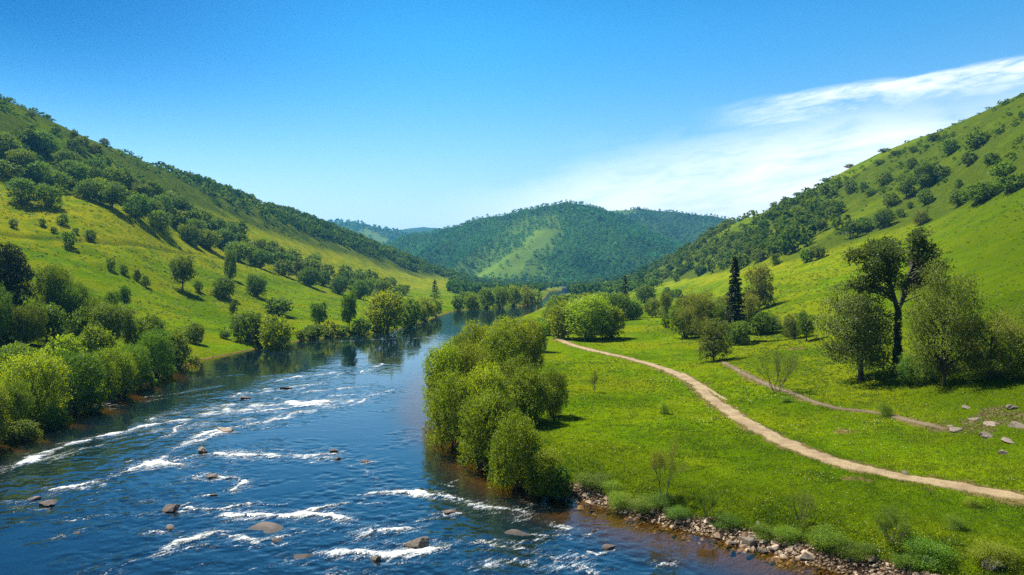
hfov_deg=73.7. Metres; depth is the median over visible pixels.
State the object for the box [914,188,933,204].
bush
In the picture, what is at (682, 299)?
tree
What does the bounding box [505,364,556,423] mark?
willow bush
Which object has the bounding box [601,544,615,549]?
rock
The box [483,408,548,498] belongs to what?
willow bush
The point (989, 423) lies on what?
rock
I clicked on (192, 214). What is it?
bush
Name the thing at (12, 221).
bush
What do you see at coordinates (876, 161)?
bush
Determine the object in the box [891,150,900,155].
bush
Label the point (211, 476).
rock
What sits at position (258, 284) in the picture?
bush
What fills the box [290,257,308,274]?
tree
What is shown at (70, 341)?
willow bush
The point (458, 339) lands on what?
willow bush
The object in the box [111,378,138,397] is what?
bush
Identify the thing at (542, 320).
willow bush
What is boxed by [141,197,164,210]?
tree
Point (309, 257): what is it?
tree
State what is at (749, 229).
bush
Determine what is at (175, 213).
bush
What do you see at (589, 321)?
willow bush
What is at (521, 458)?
bush
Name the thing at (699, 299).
tree
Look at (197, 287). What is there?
bush
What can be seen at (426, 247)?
forest
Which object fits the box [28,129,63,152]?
bush
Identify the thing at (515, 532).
rock
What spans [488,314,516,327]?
willow bush
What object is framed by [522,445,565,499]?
willow bush
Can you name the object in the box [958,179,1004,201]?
bush
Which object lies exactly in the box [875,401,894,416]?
bush
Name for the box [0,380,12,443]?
willow bush
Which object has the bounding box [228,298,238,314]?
tree
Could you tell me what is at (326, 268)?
bush
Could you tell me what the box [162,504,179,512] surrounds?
rock
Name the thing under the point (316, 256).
tree
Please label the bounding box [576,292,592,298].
willow bush
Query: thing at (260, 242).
bush
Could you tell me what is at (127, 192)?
bush
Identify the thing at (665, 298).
tree
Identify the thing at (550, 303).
willow bush
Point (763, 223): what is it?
bush
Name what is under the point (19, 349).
bush
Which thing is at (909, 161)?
bush
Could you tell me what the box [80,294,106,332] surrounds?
bush
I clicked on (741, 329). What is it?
bush
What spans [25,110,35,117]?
bush
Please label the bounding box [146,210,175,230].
bush
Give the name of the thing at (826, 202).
tree
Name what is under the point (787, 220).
tree
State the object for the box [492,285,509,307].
willow bush
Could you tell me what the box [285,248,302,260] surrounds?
bush
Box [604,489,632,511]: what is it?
shrub
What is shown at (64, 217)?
bush
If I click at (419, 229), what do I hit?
hazy hills
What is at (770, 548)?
rock
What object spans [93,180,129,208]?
tree
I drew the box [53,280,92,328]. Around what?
tree
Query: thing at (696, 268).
bush
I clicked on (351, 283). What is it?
bush
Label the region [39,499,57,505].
rock
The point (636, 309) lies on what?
bush
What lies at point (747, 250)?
tree
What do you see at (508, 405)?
bush
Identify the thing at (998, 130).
scrub
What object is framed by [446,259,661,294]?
valley wood
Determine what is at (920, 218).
tree
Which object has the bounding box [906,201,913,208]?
bush
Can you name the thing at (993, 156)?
bush
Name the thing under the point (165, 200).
bush
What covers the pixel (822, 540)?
shrub
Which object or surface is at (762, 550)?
rock
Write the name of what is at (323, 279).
bush
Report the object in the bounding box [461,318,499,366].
willow bush
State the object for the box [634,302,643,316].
willow bush
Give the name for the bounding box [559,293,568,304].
willow bush
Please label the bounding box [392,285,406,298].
bush
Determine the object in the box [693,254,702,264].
tree
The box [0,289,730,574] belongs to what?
water
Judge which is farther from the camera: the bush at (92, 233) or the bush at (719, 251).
the bush at (719, 251)
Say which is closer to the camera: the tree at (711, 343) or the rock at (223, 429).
the rock at (223, 429)
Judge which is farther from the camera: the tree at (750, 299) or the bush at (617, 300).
the bush at (617, 300)
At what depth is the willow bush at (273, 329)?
153.93 m
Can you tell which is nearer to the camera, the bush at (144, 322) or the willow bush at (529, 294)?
the bush at (144, 322)
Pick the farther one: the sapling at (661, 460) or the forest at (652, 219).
the forest at (652, 219)
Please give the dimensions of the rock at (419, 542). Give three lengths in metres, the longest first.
1.574 x 1.268 x 0.925 m
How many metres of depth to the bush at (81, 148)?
338.40 m
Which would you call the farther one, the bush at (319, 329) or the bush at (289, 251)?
the bush at (289, 251)
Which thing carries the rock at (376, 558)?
in the water
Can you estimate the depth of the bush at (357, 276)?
400.51 m
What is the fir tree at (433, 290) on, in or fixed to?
on the ground at (964, 248)
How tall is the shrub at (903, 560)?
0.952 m
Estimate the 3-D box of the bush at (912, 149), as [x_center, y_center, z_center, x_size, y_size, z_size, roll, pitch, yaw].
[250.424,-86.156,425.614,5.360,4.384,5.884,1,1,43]
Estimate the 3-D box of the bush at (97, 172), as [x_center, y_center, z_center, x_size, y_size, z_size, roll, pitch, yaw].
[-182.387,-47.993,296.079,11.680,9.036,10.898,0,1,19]
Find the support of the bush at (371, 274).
on the ground at (964, 248)
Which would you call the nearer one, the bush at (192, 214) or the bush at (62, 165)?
the bush at (62, 165)
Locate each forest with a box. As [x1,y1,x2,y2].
[318,218,410,243]
[385,199,689,282]
[600,206,737,242]
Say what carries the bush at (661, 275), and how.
on the ground at (964, 248)
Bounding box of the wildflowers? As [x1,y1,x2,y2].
[554,292,1021,560]
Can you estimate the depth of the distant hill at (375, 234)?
2815.14 m
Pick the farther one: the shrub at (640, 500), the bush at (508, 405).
the bush at (508, 405)
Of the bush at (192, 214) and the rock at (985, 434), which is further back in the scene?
the bush at (192, 214)
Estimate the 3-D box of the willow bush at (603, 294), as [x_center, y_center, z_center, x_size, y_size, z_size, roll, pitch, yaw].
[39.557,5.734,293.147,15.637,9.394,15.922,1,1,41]
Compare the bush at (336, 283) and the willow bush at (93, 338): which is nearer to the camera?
the willow bush at (93, 338)
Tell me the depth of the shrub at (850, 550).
37.62 m
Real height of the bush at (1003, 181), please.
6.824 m
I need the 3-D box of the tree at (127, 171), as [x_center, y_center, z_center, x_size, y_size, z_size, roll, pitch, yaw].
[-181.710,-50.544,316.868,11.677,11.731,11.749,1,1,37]
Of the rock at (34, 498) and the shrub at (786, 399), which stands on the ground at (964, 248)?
the shrub at (786, 399)
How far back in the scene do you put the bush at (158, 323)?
125.35 m
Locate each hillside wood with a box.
[155,161,524,282]
[598,174,850,282]
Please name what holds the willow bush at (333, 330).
on the ground at (964, 248)
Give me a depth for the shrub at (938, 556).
35.88 m
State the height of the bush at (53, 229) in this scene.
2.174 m
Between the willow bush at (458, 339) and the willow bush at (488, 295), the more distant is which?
the willow bush at (488, 295)
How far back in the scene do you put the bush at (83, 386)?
82.08 m
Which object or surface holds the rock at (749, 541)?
on the gravel
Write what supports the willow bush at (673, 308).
on the ground at (964, 248)
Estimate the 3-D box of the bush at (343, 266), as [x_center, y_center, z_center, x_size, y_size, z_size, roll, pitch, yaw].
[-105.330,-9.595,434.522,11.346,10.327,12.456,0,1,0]
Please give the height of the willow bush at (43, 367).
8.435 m
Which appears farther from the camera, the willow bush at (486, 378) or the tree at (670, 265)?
the tree at (670, 265)
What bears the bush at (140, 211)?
on the ground at (964, 248)
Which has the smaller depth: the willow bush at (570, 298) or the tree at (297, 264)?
the willow bush at (570, 298)
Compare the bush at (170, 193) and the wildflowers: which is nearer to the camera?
the wildflowers
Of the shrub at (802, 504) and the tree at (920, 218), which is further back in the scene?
the tree at (920, 218)
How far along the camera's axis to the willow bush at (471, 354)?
79.80 m
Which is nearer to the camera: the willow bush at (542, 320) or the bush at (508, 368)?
the bush at (508, 368)
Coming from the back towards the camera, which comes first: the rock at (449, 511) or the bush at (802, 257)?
the bush at (802, 257)
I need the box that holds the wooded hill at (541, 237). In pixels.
[390,202,678,285]
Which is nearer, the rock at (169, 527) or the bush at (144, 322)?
the rock at (169, 527)
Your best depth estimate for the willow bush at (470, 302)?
347.22 m
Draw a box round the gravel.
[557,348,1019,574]
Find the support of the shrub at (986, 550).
on the ground at (964, 248)
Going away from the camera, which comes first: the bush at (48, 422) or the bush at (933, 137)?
the bush at (48, 422)
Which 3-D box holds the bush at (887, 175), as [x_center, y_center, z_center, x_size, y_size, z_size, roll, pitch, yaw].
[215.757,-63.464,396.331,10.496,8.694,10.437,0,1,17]
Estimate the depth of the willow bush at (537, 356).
103.95 m
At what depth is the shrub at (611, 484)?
49.09 m
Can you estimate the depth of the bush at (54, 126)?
352.59 m
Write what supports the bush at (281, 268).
on the ground at (964, 248)
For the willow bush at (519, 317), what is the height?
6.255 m
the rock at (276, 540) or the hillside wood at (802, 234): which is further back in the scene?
the hillside wood at (802, 234)
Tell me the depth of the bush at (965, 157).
317.90 m
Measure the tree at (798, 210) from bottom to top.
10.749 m
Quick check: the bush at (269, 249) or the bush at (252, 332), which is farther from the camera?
the bush at (269, 249)
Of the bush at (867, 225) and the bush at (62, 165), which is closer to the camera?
the bush at (62, 165)
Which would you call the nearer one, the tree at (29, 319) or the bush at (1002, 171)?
the tree at (29, 319)
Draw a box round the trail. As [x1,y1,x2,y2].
[721,360,948,429]
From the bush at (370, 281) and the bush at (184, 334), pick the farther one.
the bush at (370, 281)
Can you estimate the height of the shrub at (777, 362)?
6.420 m
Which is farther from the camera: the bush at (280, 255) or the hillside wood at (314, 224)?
the hillside wood at (314, 224)
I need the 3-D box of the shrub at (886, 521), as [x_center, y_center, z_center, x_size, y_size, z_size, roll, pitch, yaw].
[21.068,13.152,37.714,3.268,2.590,2.152,-1,1,-37]
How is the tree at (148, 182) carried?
on the ground at (964, 248)
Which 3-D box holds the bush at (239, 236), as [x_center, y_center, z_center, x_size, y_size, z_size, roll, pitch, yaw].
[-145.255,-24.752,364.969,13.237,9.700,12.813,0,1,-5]
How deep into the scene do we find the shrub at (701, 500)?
43.87 m
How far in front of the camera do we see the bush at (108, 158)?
354.82 m
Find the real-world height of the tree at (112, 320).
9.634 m
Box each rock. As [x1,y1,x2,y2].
[27,496,40,500]
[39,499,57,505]
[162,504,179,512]
[165,524,173,529]
[198,447,207,452]
[205,474,221,477]
[217,427,232,431]
[248,522,282,532]
[272,538,282,541]
[294,554,313,558]
[370,556,380,561]
[404,536,428,548]
[442,509,459,513]
[504,529,529,535]
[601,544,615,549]
[739,536,755,546]
[744,552,756,558]
[757,547,767,553]
[768,546,776,551]
[921,555,937,565]
[949,427,962,432]
[968,417,981,420]
[978,432,992,438]
[981,558,1006,570]
[983,421,997,425]
[998,449,1007,453]
[1001,437,1014,443]
[1006,404,1018,409]
[1007,421,1023,428]
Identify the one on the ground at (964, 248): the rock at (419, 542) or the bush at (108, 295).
the bush at (108, 295)
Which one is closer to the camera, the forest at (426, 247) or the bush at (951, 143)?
the bush at (951, 143)
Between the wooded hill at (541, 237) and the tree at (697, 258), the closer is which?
the tree at (697, 258)
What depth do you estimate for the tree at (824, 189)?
458.89 m
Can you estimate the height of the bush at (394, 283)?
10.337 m
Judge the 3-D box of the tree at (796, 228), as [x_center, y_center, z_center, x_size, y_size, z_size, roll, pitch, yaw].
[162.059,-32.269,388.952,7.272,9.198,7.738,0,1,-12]
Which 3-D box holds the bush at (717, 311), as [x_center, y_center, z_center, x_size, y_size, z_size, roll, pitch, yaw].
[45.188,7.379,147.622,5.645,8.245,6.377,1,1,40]
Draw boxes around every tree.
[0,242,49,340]
[0,256,20,327]
[0,284,16,336]
[3,302,49,347]
[30,263,74,334]
[33,302,67,345]
[51,149,84,165]
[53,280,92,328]
[69,129,77,137]
[83,157,107,176]
[86,300,138,342]
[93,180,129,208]
[108,166,133,185]
[118,284,131,305]
[131,182,153,197]
[136,177,161,192]
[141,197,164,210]
[168,194,195,212]
[168,254,198,290]
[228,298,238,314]
[238,240,258,254]
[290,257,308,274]
[299,255,318,267]
[308,301,328,323]
[310,253,321,262]
[340,289,357,328]
[349,268,363,279]
[430,280,442,302]
[620,275,630,297]
[642,298,660,317]
[657,290,673,318]
[664,263,673,268]
[674,292,696,323]
[676,287,714,337]
[689,298,718,335]
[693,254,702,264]
[693,316,732,360]
[706,245,717,255]
[716,296,732,311]
[720,256,751,342]
[721,249,733,259]
[723,239,731,247]
[737,291,762,333]
[741,244,755,255]
[743,262,778,309]
[763,315,781,328]
[764,237,782,251]
[775,219,792,227]
[782,224,795,234]
[782,312,804,338]
[789,206,803,215]
[791,223,800,229]
[793,207,807,217]
[794,309,816,340]
[798,199,811,207]
[803,280,901,380]
[809,216,819,224]
[813,217,827,232]
[818,182,837,195]
[820,199,833,209]
[837,224,958,374]
[840,219,863,239]
[843,164,854,167]
[895,176,915,197]
[897,251,992,386]
[911,209,930,224]
[953,310,1023,378]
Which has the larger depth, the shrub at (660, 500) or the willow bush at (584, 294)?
the willow bush at (584, 294)
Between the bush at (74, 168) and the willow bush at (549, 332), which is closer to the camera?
the willow bush at (549, 332)
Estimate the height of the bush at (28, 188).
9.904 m
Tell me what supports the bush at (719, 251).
on the ground at (964, 248)
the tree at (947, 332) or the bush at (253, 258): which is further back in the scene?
the bush at (253, 258)
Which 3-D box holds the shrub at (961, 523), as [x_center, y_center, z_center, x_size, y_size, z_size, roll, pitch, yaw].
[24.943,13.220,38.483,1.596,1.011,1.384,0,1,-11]
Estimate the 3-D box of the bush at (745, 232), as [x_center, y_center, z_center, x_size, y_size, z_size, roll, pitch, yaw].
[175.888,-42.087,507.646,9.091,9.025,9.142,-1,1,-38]
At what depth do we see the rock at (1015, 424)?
53.87 m
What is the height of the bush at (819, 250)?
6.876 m
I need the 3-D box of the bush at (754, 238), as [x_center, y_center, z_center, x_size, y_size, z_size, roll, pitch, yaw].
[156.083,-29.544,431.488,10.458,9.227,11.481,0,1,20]
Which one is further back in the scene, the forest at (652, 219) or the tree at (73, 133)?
the forest at (652, 219)
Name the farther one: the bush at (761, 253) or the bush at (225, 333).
the bush at (761, 253)
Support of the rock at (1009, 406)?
on the ground at (964, 248)
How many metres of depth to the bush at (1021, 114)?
323.07 m
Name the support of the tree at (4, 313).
on the ground at (964, 248)
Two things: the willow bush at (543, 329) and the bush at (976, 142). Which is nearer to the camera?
the willow bush at (543, 329)
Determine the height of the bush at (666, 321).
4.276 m
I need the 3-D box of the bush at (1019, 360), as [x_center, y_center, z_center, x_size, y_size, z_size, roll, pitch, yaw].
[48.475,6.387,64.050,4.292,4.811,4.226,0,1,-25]
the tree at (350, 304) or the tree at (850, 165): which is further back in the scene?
the tree at (850, 165)
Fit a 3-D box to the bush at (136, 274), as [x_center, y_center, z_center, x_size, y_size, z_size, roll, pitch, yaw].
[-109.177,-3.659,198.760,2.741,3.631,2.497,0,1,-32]
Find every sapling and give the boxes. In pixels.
[590,370,599,387]
[648,434,689,497]
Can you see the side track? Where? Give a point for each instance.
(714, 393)
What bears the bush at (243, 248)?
on the ground at (964, 248)
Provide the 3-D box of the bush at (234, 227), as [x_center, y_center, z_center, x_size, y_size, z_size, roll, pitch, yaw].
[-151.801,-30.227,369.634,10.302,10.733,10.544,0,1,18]
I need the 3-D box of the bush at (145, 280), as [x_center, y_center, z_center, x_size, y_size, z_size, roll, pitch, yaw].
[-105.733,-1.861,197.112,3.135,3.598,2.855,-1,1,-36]
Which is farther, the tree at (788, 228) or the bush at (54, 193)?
the tree at (788, 228)
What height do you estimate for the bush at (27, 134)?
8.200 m
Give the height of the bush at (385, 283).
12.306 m
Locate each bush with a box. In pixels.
[0,131,24,153]
[0,159,25,177]
[0,340,37,373]
[0,349,75,422]
[0,379,36,433]
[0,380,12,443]
[3,177,41,203]
[3,418,42,444]
[4,148,37,170]
[8,219,18,227]
[14,128,43,146]
[23,160,52,181]
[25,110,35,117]
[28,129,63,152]
[34,182,65,206]
[38,218,46,225]
[38,333,86,373]
[38,406,73,430]
[39,346,110,412]
[40,169,74,188]
[50,123,61,134]
[50,226,57,232]
[55,213,69,224]
[56,159,83,177]
[60,230,77,246]
[61,306,93,345]
[63,160,89,186]
[65,139,79,149]
[71,178,105,199]
[72,136,89,149]
[73,322,119,364]
[74,393,106,414]
[76,146,85,153]
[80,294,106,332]
[84,229,96,240]
[85,166,106,182]
[86,142,104,155]
[86,176,110,189]
[89,344,138,399]
[99,138,109,144]
[101,167,128,186]
[102,288,119,307]
[104,156,114,164]
[106,258,115,269]
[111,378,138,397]
[116,190,137,205]
[117,342,152,387]
[118,264,128,274]
[120,192,153,218]
[121,315,153,352]
[122,173,140,191]
[131,326,177,379]
[132,269,141,280]
[135,374,157,391]
[140,275,150,286]
[142,315,167,349]
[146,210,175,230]
[147,183,167,203]
[151,193,173,212]
[158,190,175,197]
[161,364,178,378]
[163,329,194,367]
[165,208,189,226]
[171,329,186,344]
[177,224,200,242]
[180,210,207,226]
[184,217,206,239]
[184,322,205,342]
[187,206,201,218]
[187,352,200,362]
[193,206,214,223]
[193,280,203,291]
[196,227,223,250]
[202,216,227,235]
[209,276,235,298]
[213,228,238,248]
[219,330,230,338]
[222,240,251,261]
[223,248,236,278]
[224,222,240,239]
[227,220,248,235]
[228,312,266,341]
[232,232,253,245]
[244,273,267,296]
[246,248,276,267]
[249,327,264,343]
[252,239,264,250]
[255,314,301,349]
[260,297,293,314]
[262,245,277,255]
[265,240,279,248]
[269,251,286,264]
[272,259,293,275]
[274,246,285,258]
[278,253,295,267]
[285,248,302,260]
[294,329,308,338]
[295,266,321,286]
[301,258,323,275]
[304,323,327,339]
[315,271,332,285]
[320,319,339,336]
[321,263,335,276]
[329,275,349,293]
[331,324,350,334]
[334,270,350,283]
[338,265,352,277]
[347,278,356,290]
[350,316,372,334]
[351,279,369,299]
[352,273,367,288]
[361,285,404,332]
[362,277,378,294]
[365,270,379,279]
[371,279,392,294]
[378,276,392,289]
[388,277,397,285]
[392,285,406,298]
[395,296,422,327]
[397,284,410,294]
[418,296,435,320]
[420,338,465,417]
[421,368,481,454]
[430,299,442,316]
[436,338,492,391]
[442,331,474,377]
[450,294,465,310]
[455,385,510,470]
[458,291,475,300]
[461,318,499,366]
[462,291,481,309]
[464,357,513,424]
[470,321,520,380]
[477,287,495,307]
[477,385,520,450]
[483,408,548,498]
[484,438,510,476]
[487,285,502,301]
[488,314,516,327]
[488,315,539,365]
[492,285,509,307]
[495,351,540,417]
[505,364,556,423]
[506,285,522,306]
[507,443,543,478]
[515,316,537,322]
[517,316,544,372]
[519,285,535,304]
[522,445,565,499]
[530,317,549,350]
[531,289,542,302]
[536,317,551,333]
[539,366,569,417]
[541,303,560,317]
[543,318,560,335]
[544,299,561,310]
[545,300,576,338]
[546,462,574,500]
[550,294,565,309]
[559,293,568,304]
[561,294,617,339]
[561,296,583,309]
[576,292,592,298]
[591,290,614,304]
[597,304,625,338]
[605,292,632,319]
[625,299,641,318]
[632,285,658,302]
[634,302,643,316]
[659,271,669,278]
[661,314,670,327]
[668,302,682,319]
[668,305,696,337]
[673,274,679,281]
[674,288,682,297]
[693,265,706,275]
[702,298,731,318]
[707,303,732,338]
[717,247,728,257]
[723,320,752,344]
[733,241,744,249]
[734,252,751,268]
[742,225,752,236]
[745,310,778,334]
[747,225,758,234]
[749,248,766,261]
[751,234,764,246]
[757,219,769,228]
[770,252,779,265]
[798,248,812,261]
[807,244,828,258]
[825,200,845,214]
[832,179,843,188]
[843,180,857,192]
[853,216,873,231]
[858,181,868,191]
[864,188,875,195]
[873,159,885,164]
[873,208,894,228]
[874,170,892,184]
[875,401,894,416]
[878,148,889,152]
[882,192,900,206]
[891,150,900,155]
[894,208,904,216]
[894,351,938,385]
[905,157,918,168]
[906,161,936,187]
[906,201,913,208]
[910,146,918,152]
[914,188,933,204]
[926,132,938,140]
[927,164,950,179]
[939,139,960,154]
[947,190,967,206]
[954,178,963,188]
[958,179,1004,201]
[959,129,992,148]
[959,152,978,164]
[981,152,999,164]
[987,160,1015,177]
[994,172,1023,193]
[1001,333,1023,377]
[1018,111,1023,117]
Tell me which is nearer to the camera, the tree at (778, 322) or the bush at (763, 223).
the tree at (778, 322)
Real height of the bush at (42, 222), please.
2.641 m
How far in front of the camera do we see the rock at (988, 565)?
34.40 m
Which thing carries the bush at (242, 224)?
on the ground at (964, 248)
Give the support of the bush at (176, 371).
on the ground at (964, 248)
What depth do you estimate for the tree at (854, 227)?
321.67 m
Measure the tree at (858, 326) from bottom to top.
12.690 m
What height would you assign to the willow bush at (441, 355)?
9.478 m
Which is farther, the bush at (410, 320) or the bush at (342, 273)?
the bush at (342, 273)
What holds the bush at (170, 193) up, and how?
on the ground at (964, 248)
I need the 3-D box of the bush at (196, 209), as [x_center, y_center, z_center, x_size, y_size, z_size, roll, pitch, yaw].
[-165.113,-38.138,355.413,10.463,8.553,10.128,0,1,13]
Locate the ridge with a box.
[613,208,724,242]
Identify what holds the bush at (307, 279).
on the ground at (964, 248)
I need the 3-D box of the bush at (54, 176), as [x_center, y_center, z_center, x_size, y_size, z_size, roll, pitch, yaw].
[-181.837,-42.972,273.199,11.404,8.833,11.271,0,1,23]
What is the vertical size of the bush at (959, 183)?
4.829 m
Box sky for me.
[0,0,1023,230]
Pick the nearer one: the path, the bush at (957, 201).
the path
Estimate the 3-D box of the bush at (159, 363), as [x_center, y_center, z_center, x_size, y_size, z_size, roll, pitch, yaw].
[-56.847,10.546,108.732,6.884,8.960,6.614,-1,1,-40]
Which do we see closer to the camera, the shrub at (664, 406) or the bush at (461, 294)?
the shrub at (664, 406)
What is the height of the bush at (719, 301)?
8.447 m
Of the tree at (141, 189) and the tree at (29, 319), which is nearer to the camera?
the tree at (29, 319)
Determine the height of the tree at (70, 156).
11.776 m
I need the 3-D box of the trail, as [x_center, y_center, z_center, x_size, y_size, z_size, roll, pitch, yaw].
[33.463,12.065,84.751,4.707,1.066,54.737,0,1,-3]
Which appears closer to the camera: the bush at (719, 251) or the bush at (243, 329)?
the bush at (243, 329)
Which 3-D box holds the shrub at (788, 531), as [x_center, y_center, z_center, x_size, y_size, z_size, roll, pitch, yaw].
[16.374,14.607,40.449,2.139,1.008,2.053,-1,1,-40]
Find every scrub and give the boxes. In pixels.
[0,94,346,250]
[737,93,1023,262]
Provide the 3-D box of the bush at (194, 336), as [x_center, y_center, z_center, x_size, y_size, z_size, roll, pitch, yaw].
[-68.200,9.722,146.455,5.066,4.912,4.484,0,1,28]
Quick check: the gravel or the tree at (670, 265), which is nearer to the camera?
the gravel
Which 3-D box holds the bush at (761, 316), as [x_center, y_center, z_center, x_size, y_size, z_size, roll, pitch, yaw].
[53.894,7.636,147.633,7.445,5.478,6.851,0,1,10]
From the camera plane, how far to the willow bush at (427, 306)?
256.99 m
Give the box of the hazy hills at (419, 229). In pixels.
[399,227,440,234]
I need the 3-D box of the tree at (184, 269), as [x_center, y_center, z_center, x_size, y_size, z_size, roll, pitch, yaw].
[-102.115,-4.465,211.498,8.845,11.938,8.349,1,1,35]
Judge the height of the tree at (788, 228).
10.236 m
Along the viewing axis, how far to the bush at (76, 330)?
119.02 m
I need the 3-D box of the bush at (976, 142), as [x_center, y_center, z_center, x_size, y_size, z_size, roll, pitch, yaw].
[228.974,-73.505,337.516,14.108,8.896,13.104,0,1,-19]
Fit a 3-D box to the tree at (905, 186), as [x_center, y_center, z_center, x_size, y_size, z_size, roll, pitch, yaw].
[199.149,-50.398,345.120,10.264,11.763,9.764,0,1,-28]
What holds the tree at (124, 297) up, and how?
on the ground at (964, 248)
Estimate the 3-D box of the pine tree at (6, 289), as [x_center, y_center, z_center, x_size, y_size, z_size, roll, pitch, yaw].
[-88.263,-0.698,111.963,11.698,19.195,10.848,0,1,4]
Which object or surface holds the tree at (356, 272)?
on the ground at (964, 248)
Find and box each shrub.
[573,471,614,491]
[594,478,625,494]
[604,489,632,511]
[624,492,660,514]
[646,491,675,507]
[658,399,669,413]
[664,503,694,521]
[695,489,718,519]
[709,510,743,529]
[750,521,778,540]
[751,339,803,392]
[772,524,802,544]
[779,395,793,401]
[783,479,816,527]
[804,520,854,550]
[832,537,884,560]
[855,542,879,557]
[868,503,915,545]
[889,551,926,571]
[897,533,962,572]
[942,514,968,531]
[957,534,1023,571]
[962,496,984,508]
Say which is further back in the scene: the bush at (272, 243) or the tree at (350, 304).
the bush at (272, 243)
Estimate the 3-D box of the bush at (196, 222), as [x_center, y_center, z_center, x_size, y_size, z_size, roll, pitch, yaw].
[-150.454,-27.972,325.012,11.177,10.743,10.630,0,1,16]
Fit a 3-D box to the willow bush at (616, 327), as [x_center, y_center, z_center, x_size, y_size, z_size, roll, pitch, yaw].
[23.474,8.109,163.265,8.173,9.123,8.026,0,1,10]
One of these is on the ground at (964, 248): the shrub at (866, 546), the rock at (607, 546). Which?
the shrub at (866, 546)
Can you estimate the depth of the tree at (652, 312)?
233.72 m
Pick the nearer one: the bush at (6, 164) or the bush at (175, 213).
the bush at (6, 164)
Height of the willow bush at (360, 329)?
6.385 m
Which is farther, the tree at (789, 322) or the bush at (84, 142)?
the bush at (84, 142)
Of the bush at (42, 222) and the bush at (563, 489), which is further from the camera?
the bush at (42, 222)
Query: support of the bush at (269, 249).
on the ground at (964, 248)
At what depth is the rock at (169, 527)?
43.63 m
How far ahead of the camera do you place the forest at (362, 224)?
2843.75 m
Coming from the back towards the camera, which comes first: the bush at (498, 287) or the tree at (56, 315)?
the bush at (498, 287)
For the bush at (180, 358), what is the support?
on the ground at (964, 248)
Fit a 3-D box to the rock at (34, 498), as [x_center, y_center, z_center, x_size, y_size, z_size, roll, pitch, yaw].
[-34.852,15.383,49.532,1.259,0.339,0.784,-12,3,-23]
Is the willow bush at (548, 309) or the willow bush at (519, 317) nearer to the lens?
the willow bush at (519, 317)
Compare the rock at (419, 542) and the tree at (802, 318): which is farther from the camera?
the tree at (802, 318)
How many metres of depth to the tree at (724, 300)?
203.93 m
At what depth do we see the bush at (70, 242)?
201.53 m
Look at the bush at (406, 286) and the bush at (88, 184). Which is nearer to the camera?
the bush at (88, 184)
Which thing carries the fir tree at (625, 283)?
on the ground at (964, 248)
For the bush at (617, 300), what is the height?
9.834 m
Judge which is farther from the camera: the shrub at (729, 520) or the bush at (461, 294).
the bush at (461, 294)
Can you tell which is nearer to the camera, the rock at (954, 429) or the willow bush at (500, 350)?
the rock at (954, 429)
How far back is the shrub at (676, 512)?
44.43 m
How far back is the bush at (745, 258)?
394.95 m
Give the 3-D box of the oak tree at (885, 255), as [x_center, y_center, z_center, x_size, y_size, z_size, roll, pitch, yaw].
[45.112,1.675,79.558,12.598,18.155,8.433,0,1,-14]
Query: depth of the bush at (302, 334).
176.51 m
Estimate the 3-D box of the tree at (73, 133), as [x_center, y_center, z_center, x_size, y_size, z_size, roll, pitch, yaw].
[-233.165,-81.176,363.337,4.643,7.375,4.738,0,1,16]
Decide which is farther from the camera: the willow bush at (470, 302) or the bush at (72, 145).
the willow bush at (470, 302)
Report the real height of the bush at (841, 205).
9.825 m
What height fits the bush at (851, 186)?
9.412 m
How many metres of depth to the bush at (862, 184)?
412.69 m
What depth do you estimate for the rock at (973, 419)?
58.25 m
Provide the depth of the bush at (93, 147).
363.02 m
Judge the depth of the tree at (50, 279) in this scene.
122.27 m
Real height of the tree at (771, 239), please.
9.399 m
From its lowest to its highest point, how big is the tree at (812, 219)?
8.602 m
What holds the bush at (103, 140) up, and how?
on the ground at (964, 248)
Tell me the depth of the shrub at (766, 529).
41.17 m
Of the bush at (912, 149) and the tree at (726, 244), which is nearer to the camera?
the bush at (912, 149)
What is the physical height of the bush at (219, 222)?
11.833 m
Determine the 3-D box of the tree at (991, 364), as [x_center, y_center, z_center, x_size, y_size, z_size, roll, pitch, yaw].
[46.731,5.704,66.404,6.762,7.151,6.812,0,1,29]
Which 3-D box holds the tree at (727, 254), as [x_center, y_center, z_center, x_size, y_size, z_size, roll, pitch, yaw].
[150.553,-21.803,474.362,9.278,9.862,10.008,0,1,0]
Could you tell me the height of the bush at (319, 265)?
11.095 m
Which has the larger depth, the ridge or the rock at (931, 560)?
the ridge
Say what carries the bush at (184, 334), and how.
on the ground at (964, 248)
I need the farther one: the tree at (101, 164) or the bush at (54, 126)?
the bush at (54, 126)
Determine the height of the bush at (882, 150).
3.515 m
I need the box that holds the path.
[555,338,1023,500]
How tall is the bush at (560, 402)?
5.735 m
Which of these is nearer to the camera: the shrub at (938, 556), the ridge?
the shrub at (938, 556)
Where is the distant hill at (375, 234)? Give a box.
[335,221,400,244]
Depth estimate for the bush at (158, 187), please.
330.54 m
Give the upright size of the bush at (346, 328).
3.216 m
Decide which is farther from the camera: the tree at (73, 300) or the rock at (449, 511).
the tree at (73, 300)
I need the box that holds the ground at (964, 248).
[0,94,1023,574]
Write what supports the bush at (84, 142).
on the ground at (964, 248)
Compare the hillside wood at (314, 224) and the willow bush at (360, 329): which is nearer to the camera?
the willow bush at (360, 329)
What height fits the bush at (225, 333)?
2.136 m
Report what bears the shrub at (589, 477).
on the ground at (964, 248)
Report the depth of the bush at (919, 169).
341.51 m
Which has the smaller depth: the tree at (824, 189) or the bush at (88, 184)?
the bush at (88, 184)

